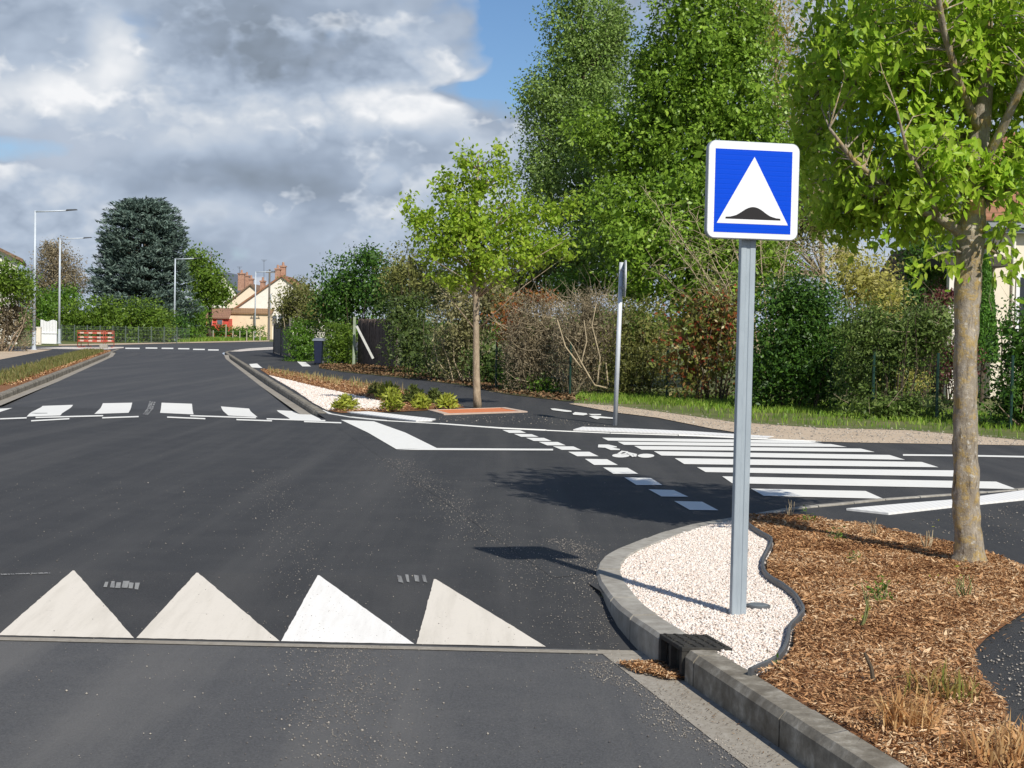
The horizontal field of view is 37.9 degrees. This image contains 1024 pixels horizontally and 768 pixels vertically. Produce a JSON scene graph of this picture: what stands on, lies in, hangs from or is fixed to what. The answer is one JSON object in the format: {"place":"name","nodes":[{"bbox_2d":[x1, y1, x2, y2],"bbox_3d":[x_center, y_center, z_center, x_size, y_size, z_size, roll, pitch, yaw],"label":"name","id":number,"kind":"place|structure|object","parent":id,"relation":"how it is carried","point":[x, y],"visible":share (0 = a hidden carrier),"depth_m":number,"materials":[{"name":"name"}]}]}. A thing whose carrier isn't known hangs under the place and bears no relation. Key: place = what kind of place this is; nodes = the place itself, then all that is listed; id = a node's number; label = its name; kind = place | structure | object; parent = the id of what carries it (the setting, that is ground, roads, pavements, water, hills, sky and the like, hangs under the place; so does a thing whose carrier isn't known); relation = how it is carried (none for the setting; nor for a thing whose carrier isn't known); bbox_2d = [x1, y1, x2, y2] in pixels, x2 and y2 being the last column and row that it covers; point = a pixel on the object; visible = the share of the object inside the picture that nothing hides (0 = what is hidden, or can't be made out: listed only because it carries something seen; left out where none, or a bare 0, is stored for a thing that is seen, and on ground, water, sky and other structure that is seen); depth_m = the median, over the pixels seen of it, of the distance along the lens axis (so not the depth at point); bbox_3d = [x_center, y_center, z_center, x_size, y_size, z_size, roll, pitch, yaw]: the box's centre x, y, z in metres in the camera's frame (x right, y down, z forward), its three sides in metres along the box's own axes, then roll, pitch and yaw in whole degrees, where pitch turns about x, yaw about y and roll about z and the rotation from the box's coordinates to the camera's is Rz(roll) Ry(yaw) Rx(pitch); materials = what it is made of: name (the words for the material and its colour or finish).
{"place":"outdoors","nodes":[
{"label":"outdoors","id":0,"kind":"place"},
{"bbox_2d":[0,347,51,358],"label":"sand path","id":1,"kind":"structure","parent":0,"point":[9,354],"depth_m":70.38,"materials":[{"name":"beige sand"}]},
{"bbox_2d":[0,251,45,350],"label":"shrub","id":2,"kind":"object","parent":1,"relation":"on","point":[11,282],"visible":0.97,"depth_m":71.76,"materials":[{"name":"green plant"}]},
{"bbox_2d":[0,348,104,384],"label":"wild grass","id":3,"kind":"structure","parent":0,"point":[13,374],"depth_m":46.48,"materials":[{"name":"green plant"}]},
{"bbox_2d":[5,352,292,411],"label":"road","id":4,"kind":"structure","parent":0,"point":[206,382],"depth_m":38.46,"materials":[{"name":"grey asphalt"}]},
{"bbox_2d":[0,353,114,404],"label":"gutter","id":5,"kind":"object","parent":4,"relation":"on","point":[14,397],"visible":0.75,"depth_m":38.30,"materials":[{"name":"concrete"}]},
{"bbox_2d":[224,355,312,414],"bbox_3d":[-8.981,-0.434,50.773,0.260,0.130,49.733,1,2,-12],"label":"gutter","id":6,"kind":"object","parent":4,"relation":"on","point":[291,404],"visible":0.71,"depth_m":36.48,"materials":[{"name":"concrete"}]},
{"bbox_2d":[6,342,400,353],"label":"road","id":7,"kind":"structure","parent":0,"point":[222,347],"depth_m":96.66,"materials":[{"name":"grey asphalt"}]},
{"bbox_2d":[225,270,259,318],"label":"gabled house","id":8,"kind":"structure","parent":0,"point":[246,286],"depth_m":185.80,"materials":[{"name":"beige paint"}]},
{"bbox_2d":[230,262,331,339],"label":"gabled house","id":9,"kind":"structure","parent":0,"point":[243,312],"depth_m":171.71,"materials":[{"name":"paint"}]},
{"bbox_2d":[0,637,747,767],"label":"road","id":10,"kind":"structure","parent":0,"point":[52,717],"depth_m":6.25,"materials":[{"name":"grey asphalt"}]},
{"bbox_2d":[0,637,644,654],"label":"road joint","id":11,"kind":"object","parent":10,"relation":"on","point":[302,645],"visible":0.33,"depth_m":7.50,"materials":[{"name":"concrete"}]},
{"bbox_2d":[1,455,785,767],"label":"loose grit","id":12,"kind":"object","parent":10,"relation":"on","point":[602,675],"visible":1,"depth_m":6.92,"materials":[{"name":"grey gravel"}]},
{"bbox_2d":[598,650,806,767],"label":"gutter","id":13,"kind":"object","parent":10,"relation":"on","point":[745,733],"visible":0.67,"depth_m":6.21,"materials":[{"name":"concrete"}]},
{"bbox_2d":[616,658,684,678],"bbox_3d":[0.665,1.350,7.058,0.235,0.034,0.411,1,2,-17],"label":"leaf debris","id":14,"kind":"object","parent":13,"relation":"on","point":[652,666],"visible":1,"depth_m":7.07,"materials":[{"name":"brown plant"}]},
{"bbox_2d":[659,633,731,679],"bbox_3d":[0.865,1.326,7.076,0.229,0.231,0.374,1,2,-14],"label":"kerb drain","id":15,"kind":"object","parent":13,"relation":"on","point":[684,644],"visible":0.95,"depth_m":7.06,"materials":[{"name":"metal"}]},
{"bbox_2d":[6,330,1017,652],"bbox_3d":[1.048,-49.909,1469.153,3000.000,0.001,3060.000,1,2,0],"label":"ground","id":16,"kind":"structure","parent":0,"point":[990,402],"depth_m":53.04,"materials":[{"name":"green plant"}]},
{"bbox_2d":[0,292,39,351],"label":"hedge","id":17,"kind":"object","parent":16,"relation":"on","point":[13,315],"visible":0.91,"depth_m":72.64,"materials":[{"name":"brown plant"}]},
{"bbox_2d":[0,349,76,370],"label":"footpath","id":18,"kind":"structure","parent":16,"relation":"on","point":[6,363],"depth_m":59.48,"materials":[{"name":"grey asphalt"}]},
{"bbox_2d":[24,281,86,337],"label":"shrub","id":19,"kind":"object","parent":16,"relation":"on","point":[43,309],"visible":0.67,"depth_m":112.09,"materials":[{"name":"green plant"}]},
{"bbox_2d":[24,235,90,300],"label":"bare brown tree","id":20,"kind":"object","parent":16,"relation":"on","point":[51,253],"visible":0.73,"depth_m":170.71,"materials":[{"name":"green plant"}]},
{"bbox_2d":[0,349,118,405],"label":"kerb","id":21,"kind":"structure","parent":16,"relation":"on","point":[10,392],"depth_m":38.94,"materials":[{"name":"concrete"}]},
{"bbox_2d":[30,289,180,342],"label":"hedge","id":22,"kind":"object","parent":16,"relation":"on","point":[99,316],"visible":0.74,"depth_m":119.20,"materials":[{"name":"green plant"}]},
{"bbox_2d":[61,324,189,343],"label":"wire fence","id":23,"kind":"object","parent":16,"relation":"on","point":[131,337],"visible":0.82,"depth_m":115.94,"materials":[{"name":"metal"}]},
{"bbox_2d":[81,196,204,339],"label":"cedar tree","id":24,"kind":"object","parent":16,"relation":"on","point":[125,254],"visible":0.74,"depth_m":133.89,"materials":[{"name":"green plant"}]},
{"bbox_2d":[179,240,238,336],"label":"lime tree","id":25,"kind":"object","parent":16,"relation":"on","point":[211,288],"visible":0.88,"depth_m":150.61,"materials":[{"name":"green plant"}]},
{"bbox_2d":[199,322,269,340],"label":"hedge","id":26,"kind":"object","parent":16,"relation":"on","point":[222,329],"visible":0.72,"depth_m":152.68,"materials":[{"name":"green plant"}]},
{"bbox_2d":[0,406,636,649],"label":"raised road table","id":27,"kind":"object","parent":16,"relation":"on","point":[227,456],"visible":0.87,"depth_m":10.79,"materials":[{"name":"asphalt"}]},
{"bbox_2d":[0,570,133,637],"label":"ramp triangle marking","id":28,"kind":"object","parent":27,"relation":"on","point":[71,604],"visible":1,"depth_m":7.92,"materials":[{"name":"beige paint"}]},
{"bbox_2d":[137,573,278,640],"bbox_3d":[-1.543,1.213,8.225,0.728,0.126,1.288,1,2,0],"label":"ramp triangle marking","id":29,"kind":"object","parent":27,"relation":"on","point":[187,612],"visible":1,"depth_m":7.92,"materials":[{"name":"beige paint"}]},
{"bbox_2d":[281,575,413,643],"bbox_3d":[-0.833,1.228,8.225,0.678,0.126,1.289,1,2,0],"label":"ramp triangle marking","id":30,"kind":"object","parent":27,"relation":"on","point":[336,615],"visible":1,"depth_m":7.93,"materials":[{"name":"white paint"}]},
{"bbox_2d":[417,579,545,646],"bbox_3d":[-0.155,1.244,8.211,0.658,0.123,1.258,1,2,0],"label":"ramp triangle marking","id":31,"kind":"object","parent":27,"relation":"on","point":[467,621],"visible":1,"depth_m":7.92,"materials":[{"name":"beige paint"}]},
{"bbox_2d":[367,240,469,366],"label":"shrub","id":32,"kind":"object","parent":16,"relation":"on","point":[411,274],"visible":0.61,"depth_m":58.77,"materials":[{"name":"green plant"}]},
{"bbox_2d":[368,281,512,383],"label":"hedge","id":33,"kind":"object","parent":16,"relation":"on","point":[400,318],"visible":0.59,"depth_m":49.54,"materials":[{"name":"green plant"}]},
{"bbox_2d":[19,300,866,346],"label":"woods","id":34,"kind":"object","parent":16,"relation":"on","point":[30,329],"visible":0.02,"depth_m":259.21,"materials":[{"name":"green plant"}]},
{"bbox_2d":[319,362,586,400],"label":"leaf litter","id":35,"kind":"object","parent":16,"relation":"on","point":[367,369],"visible":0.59,"depth_m":45.46,"materials":[{"name":"brown plant"}]},
{"bbox_2d":[319,321,357,363],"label":"hedge","id":36,"kind":"object","parent":35,"relation":"on","point":[334,343],"visible":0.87,"depth_m":60.12,"materials":[{"name":"green plant"}]},
{"bbox_2d":[358,318,397,367],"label":"screen fence","id":37,"kind":"object","parent":35,"relation":"on","point":[373,335],"visible":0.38,"depth_m":58.69,"materials":[{"name":"brown wicker"}]},
{"bbox_2d":[420,271,525,381],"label":"shrub","id":38,"kind":"object","parent":35,"relation":"on","point":[462,329],"visible":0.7,"depth_m":42.34,"materials":[{"name":"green plant"}]},
{"bbox_2d":[481,286,566,388],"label":"shrub","id":39,"kind":"object","parent":35,"relation":"on","point":[510,311],"visible":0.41,"depth_m":37.29,"materials":[{"name":"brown plant"}]},
{"bbox_2d":[486,344,568,392],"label":"shrub","id":40,"kind":"object","parent":35,"relation":"on","point":[538,382],"visible":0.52,"depth_m":36.74,"materials":[{"name":"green plant"}]},
{"bbox_2d":[463,234,585,358],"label":"shrub","id":41,"kind":"object","parent":16,"relation":"on","point":[538,278],"visible":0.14,"depth_m":48.78,"materials":[{"name":"green plant"}]},
{"bbox_2d":[489,269,636,394],"bbox_3d":[1.271,-1.280,36.075,4.018,3.168,2.513,3,2,34],"label":"hedge","id":42,"kind":"object","parent":16,"relation":"on","point":[544,336],"visible":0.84,"depth_m":35.83,"materials":[{"name":"brown plant"}]},
{"bbox_2d":[505,0,645,376],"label":"birch tree","id":43,"kind":"object","parent":16,"relation":"on","point":[586,54],"visible":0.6,"depth_m":49.10,"materials":[{"name":"green plant"}]},
{"bbox_2d":[535,260,654,382],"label":"hedge","id":44,"kind":"object","parent":16,"relation":"on","point":[562,287],"visible":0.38,"depth_m":43.84,"materials":[{"name":"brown plant"}]},
{"bbox_2d":[586,291,684,396],"bbox_3d":[2.935,-0.938,35.062,2.389,2.627,2.000,1,2,0],"label":"hedge","id":45,"kind":"object","parent":16,"relation":"on","point":[634,357],"visible":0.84,"depth_m":34.79,"materials":[{"name":"green plant"}]},
{"bbox_2d":[554,0,823,386],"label":"hornbeam tree","id":46,"kind":"object","parent":16,"relation":"on","point":[700,102],"visible":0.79,"depth_m":41.86,"materials":[{"name":"green plant"}]},
{"bbox_2d":[633,183,879,361],"bbox_3d":[5.639,-2.189,34.961,5.855,5.009,2.562,1,2,0],"label":"bare shrub","id":47,"kind":"object","parent":16,"relation":"on","point":[716,270],"visible":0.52,"depth_m":34.93,"materials":[{"name":"brown plant"}]},
{"bbox_2d":[711,117,838,351],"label":"garden tree","id":48,"kind":"object","parent":16,"relation":"on","point":[807,237],"visible":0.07,"depth_m":47.59,"materials":[{"name":"green plant"}]},
{"bbox_2d":[717,0,838,277],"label":"willow tree","id":49,"kind":"object","parent":16,"relation":"on","point":[788,50],"visible":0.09,"depth_m":61.16,"materials":[{"name":"green plant"}]},
{"bbox_2d":[571,402,1023,444],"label":"sand verge","id":50,"kind":"structure","parent":16,"relation":"on","point":[817,436],"depth_m":23.17,"materials":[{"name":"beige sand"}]},
{"bbox_2d":[573,388,1023,439],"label":"grass verge","id":51,"kind":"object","parent":16,"relation":"on","point":[947,429],"depth_m":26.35,"materials":[{"name":"green plant"}]},
{"bbox_2d":[642,267,767,400],"bbox_3d":[4.228,-1.129,32.868,2.695,3.129,2.388,1,2,0],"label":"hedge","id":52,"kind":"object","parent":51,"relation":"on","point":[710,333],"visible":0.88,"depth_m":32.74,"materials":[{"name":"red plant"}]},
{"bbox_2d":[495,340,1014,428],"bbox_3d":[4.457,-0.170,31.691,1.391,1.250,15.416,0,2,-36],"label":"fence","id":53,"kind":"object","parent":51,"relation":"on","point":[1011,383],"visible":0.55,"depth_m":27.55,"materials":[{"name":"green metal"}]},
{"bbox_2d":[717,262,867,411],"bbox_3d":[5.800,-0.961,30.235,3.156,3.033,2.665,1,2,0],"label":"shrub","id":54,"kind":"object","parent":51,"relation":"on","point":[797,347],"visible":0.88,"depth_m":29.97,"materials":[{"name":"green plant"}]},
{"bbox_2d":[818,284,980,420],"bbox_3d":[7.188,-0.679,27.962,2.975,2.681,2.855,1,2,0],"label":"hedge","id":55,"kind":"object","parent":51,"relation":"on","point":[915,331],"visible":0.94,"depth_m":27.78,"materials":[{"name":"green plant"}]},
{"bbox_2d":[977,285,1023,429],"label":"hedge","id":56,"kind":"object","parent":51,"relation":"on","point":[1016,343],"visible":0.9,"depth_m":25.40,"materials":[{"name":"green plant"}]},
{"bbox_2d":[812,241,916,397],"bbox_3d":[8.710,-1.721,37.031,2.505,4.164,3.957,1,2,0],"label":"shrub","id":57,"kind":"object","parent":16,"relation":"on","point":[862,278],"visible":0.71,"depth_m":36.48,"materials":[{"name":"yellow plant"}]},
{"bbox_2d":[862,246,946,391],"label":"shrub","id":58,"kind":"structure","parent":16,"relation":"on","point":[894,261],"depth_m":43.12,"materials":[{"name":"green plant"}]},
{"bbox_2d":[886,213,954,395],"bbox_3d":[10.755,-2.299,39.237,1.966,5.258,5.207,2,2,18],"label":"shrub","id":59,"kind":"object","parent":16,"relation":"on","point":[934,273],"visible":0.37,"depth_m":39.46,"materials":[{"name":"green plant"}]},
{"bbox_2d":[920,285,987,405],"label":"shrub","id":60,"kind":"object","parent":16,"relation":"on","point":[950,294],"visible":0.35,"depth_m":33.68,"materials":[{"name":"green plant"}]},
{"bbox_2d":[925,255,1012,398],"bbox_3d":[11.720,-1.445,38.565,1.700,3.621,1.800,1,2,0],"label":"porch","id":61,"kind":"object","parent":16,"relation":"on","point":[950,282],"visible":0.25,"depth_m":37.85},
{"bbox_2d":[977,253,998,402],"bbox_3d":[11.371,-1.358,35.968,0.794,3.614,0.778,1,2,0],"label":"cypress","id":62,"kind":"object","parent":16,"relation":"on","point":[987,287],"visible":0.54,"depth_m":35.75,"materials":[{"name":"green plant"}]},
{"bbox_2d":[0,0,1023,354],"label":"sky","id":63,"kind":"structure","parent":0,"point":[290,132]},
{"bbox_2d":[228,348,1023,729],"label":"pavement","id":64,"kind":"structure","parent":0,"point":[536,408],"depth_m":13.84,"materials":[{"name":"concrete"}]},
{"bbox_2d":[225,348,325,415],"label":"kerb","id":65,"kind":"structure","parent":64,"relation":"on","point":[303,403],"depth_m":35.69,"materials":[{"name":"concrete"}]},
{"bbox_2d":[281,316,321,361],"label":"hedge","id":66,"kind":"object","parent":64,"relation":"on","point":[304,343],"visible":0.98,"depth_m":64.94,"materials":[{"name":"green plant"}]},
{"bbox_2d":[267,275,336,358],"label":"shrub","id":67,"kind":"object","parent":64,"relation":"on","point":[293,299],"visible":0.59,"depth_m":71.39,"materials":[{"name":"green plant"}]},
{"bbox_2d":[269,375,381,410],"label":"white gravel","id":68,"kind":"structure","parent":64,"relation":"on","point":[323,397],"depth_m":32.01,"materials":[{"name":"white gravel"}]},
{"bbox_2d":[300,236,406,361],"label":"shrub","id":69,"kind":"object","parent":64,"relation":"on","point":[341,291],"visible":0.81,"depth_m":64.74,"materials":[{"name":"green plant"}]},
{"bbox_2d":[261,368,464,412],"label":"wood chip mulch","id":70,"kind":"object","parent":64,"relation":"on","point":[303,379],"visible":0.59,"depth_m":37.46,"materials":[{"name":"brown wood"}]},
{"bbox_2d":[378,386,405,411],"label":"dwarf shrub","id":71,"kind":"object","parent":70,"relation":"on","point":[389,398],"visible":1,"depth_m":26.55,"materials":[{"name":"green plant"}]},
{"bbox_2d":[428,407,526,414],"bbox_3d":[-0.644,0.502,27.315,1.191,0.038,2.696,3,3,44],"label":"tree pit","id":72,"kind":"object","parent":64,"relation":"on","point":[474,411],"visible":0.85,"depth_m":27.21,"materials":[{"name":"concrete"}]},
{"bbox_2d":[391,136,588,407],"bbox_3d":[-0.442,-2.112,28.411,3.764,5.172,2.249,1,2,0],"label":"street tree","id":73,"kind":"object","parent":64,"relation":"on","point":[460,227],"visible":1,"depth_m":28.26,"materials":[{"name":"green plant"}]},
{"bbox_2d":[323,410,819,441],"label":"kerb","id":74,"kind":"structure","parent":64,"relation":"on","point":[565,431],"depth_m":22.33,"materials":[{"name":"grey concrete"}]},
{"bbox_2d":[613,260,626,424],"bbox_3d":[1.734,-0.640,24.047,0.166,2.711,0.600,1,2,0],"label":"road sign","id":75,"kind":"object","parent":64,"relation":"on","point":[622,281],"visible":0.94,"depth_m":24.02,"materials":[{"name":"grey metal"}]},
{"bbox_2d":[573,427,773,437],"bbox_3d":[2.442,0.737,22.524,3.024,0.034,0.782,2,2,18],"label":"tactile strip","id":76,"kind":"object","parent":64,"relation":"on","point":[625,430],"visible":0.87,"depth_m":22.47,"materials":[{"name":"white paint"}]},
{"bbox_2d":[620,515,805,675],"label":"white gravel","id":77,"kind":"structure","parent":64,"relation":"on","point":[699,574],"depth_m":8.51,"materials":[{"name":"white gravel"}]},
{"bbox_2d":[704,140,799,616],"bbox_3d":[1.214,0.013,7.773,0.500,2.522,0.097,1,2,-12],"label":"road sign","id":78,"kind":"object","parent":77,"relation":"on","point":[751,193],"visible":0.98,"depth_m":7.73,"materials":[{"name":"metal"}]},
{"bbox_2d":[748,523,804,675],"bbox_3d":[1.554,1.180,8.948,0.306,0.081,5.187,2,2,9],"label":"edging strip","id":79,"kind":"object","parent":64,"relation":"on","point":[793,594],"visible":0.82,"depth_m":8.01,"materials":[{"name":"grey plastic"}]},
{"bbox_2d":[685,650,908,767],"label":"kerb","id":80,"kind":"structure","parent":64,"relation":"on","point":[803,734],"depth_m":5.88,"materials":[{"name":"concrete"}]},
{"bbox_2d":[596,488,1023,669],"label":"kerb","id":81,"kind":"structure","parent":64,"relation":"on","point":[642,627],"depth_m":8.29,"materials":[{"name":"concrete"}]},
{"bbox_2d":[749,512,1023,767],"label":"wood chip mulch","id":82,"kind":"object","parent":64,"relation":"on","point":[859,570],"visible":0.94,"depth_m":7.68,"materials":[{"name":"brown wood"}]},
{"bbox_2d":[765,0,1023,565],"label":"street tree","id":83,"kind":"object","parent":82,"relation":"on","point":[923,65],"visible":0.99,"depth_m":9.68,"materials":[{"name":"green plant"}]},
{"bbox_2d":[833,679,987,736],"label":"grass clump","id":84,"kind":"object","parent":82,"relation":"on","point":[899,712],"visible":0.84,"depth_m":5.53,"materials":[{"name":"beige plant"}]},
{"bbox_2d":[884,659,993,705],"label":"grass clump","id":85,"kind":"object","parent":82,"relation":"on","point":[956,687],"visible":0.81,"depth_m":6.08,"materials":[{"name":"plant"}]},
{"bbox_2d":[914,708,1023,767],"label":"grass clump","id":86,"kind":"object","parent":82,"relation":"on","point":[1000,746],"visible":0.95,"depth_m":5.16,"materials":[{"name":"beige plant"}]},
{"bbox_2d":[846,490,1023,514],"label":"road marking","id":87,"kind":"object","parent":64,"relation":"on","point":[890,509],"visible":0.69,"depth_m":13.19,"materials":[{"name":"white paint"}]},
{"bbox_2d":[316,412,1023,577],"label":"side street","id":88,"kind":"structure","parent":0,"point":[547,474],"depth_m":14.90,"materials":[{"name":"black asphalt"}]},
{"bbox_2d":[342,420,435,448],"bbox_3d":[-1.792,0.686,21.114,0.580,0.001,5.767,1,2,-13],"label":"road marking","id":89,"kind":"object","parent":88,"relation":"on","point":[395,438],"visible":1,"depth_m":20.50,"materials":[{"name":"white paint"}]},
{"bbox_2d":[604,438,821,443],"bbox_3d":[2.798,0.791,20.874,3.025,0.001,0.570,1,2,-5],"label":"crosswalk stripe","id":90,"kind":"object","parent":88,"relation":"on","point":[700,440],"visible":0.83,"depth_m":20.86,"materials":[{"name":"white paint"}]},
{"bbox_2d":[619,442,844,446],"bbox_3d":[2.963,0.817,20.244,3.086,0.001,0.563,1,2,-9],"label":"crosswalk stripe","id":91,"kind":"object","parent":88,"relation":"on","point":[720,444],"visible":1,"depth_m":20.21,"materials":[{"name":"white paint"}]},
{"bbox_2d":[635,446,872,451],"bbox_3d":[3.154,0.848,19.466,3.112,0.001,0.610,1,2,-7],"label":"crosswalk stripe","id":92,"kind":"object","parent":88,"relation":"on","point":[751,448],"visible":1,"depth_m":19.47,"materials":[{"name":"white paint"}]},
{"bbox_2d":[654,451,903,459],"bbox_3d":[3.303,0.884,18.529,3.017,0.001,0.708,1,2,-3],"label":"crosswalk stripe","id":93,"kind":"object","parent":88,"relation":"on","point":[784,455],"visible":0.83,"depth_m":18.51,"materials":[{"name":"white paint"}]},
{"bbox_2d":[675,458,935,466],"bbox_3d":[3.445,0.924,17.481,3.035,0.001,0.782,1,2,-4],"label":"crosswalk stripe","id":94,"kind":"object","parent":88,"relation":"on","point":[803,462],"visible":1,"depth_m":17.49,"materials":[{"name":"white paint"}]},
{"bbox_2d":[753,489,882,498],"bbox_3d":[2.858,1.031,14.063,1.110,0.001,0.666,1,2,0],"label":"crosswalk stripe","id":95,"kind":"object","parent":88,"relation":"on","point":[816,493],"visible":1,"depth_m":14.06,"materials":[{"name":"white paint"}]},
{"bbox_2d":[698,467,953,475],"bbox_3d":[3.559,0.962,16.460,2.990,0.001,0.755,1,2,-2],"label":"crosswalk stripe","id":96,"kind":"object","parent":88,"relation":"on","point":[855,471],"visible":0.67,"depth_m":16.42,"materials":[{"name":"white paint"}]},
{"bbox_2d":[722,476,1013,488],"bbox_3d":[3.633,1.005,15.260,2.878,0.001,0.761,1,2,0],"label":"crosswalk stripe","id":97,"kind":"object","parent":88,"relation":"on","point":[866,482],"visible":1,"depth_m":15.24,"materials":[{"name":"white paint"}]},
{"bbox_2d":[900,132,1023,397],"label":"house","id":98,"kind":"structure","parent":0,"point":[999,293],"depth_m":38.92,"materials":[{"name":"beige paint"}]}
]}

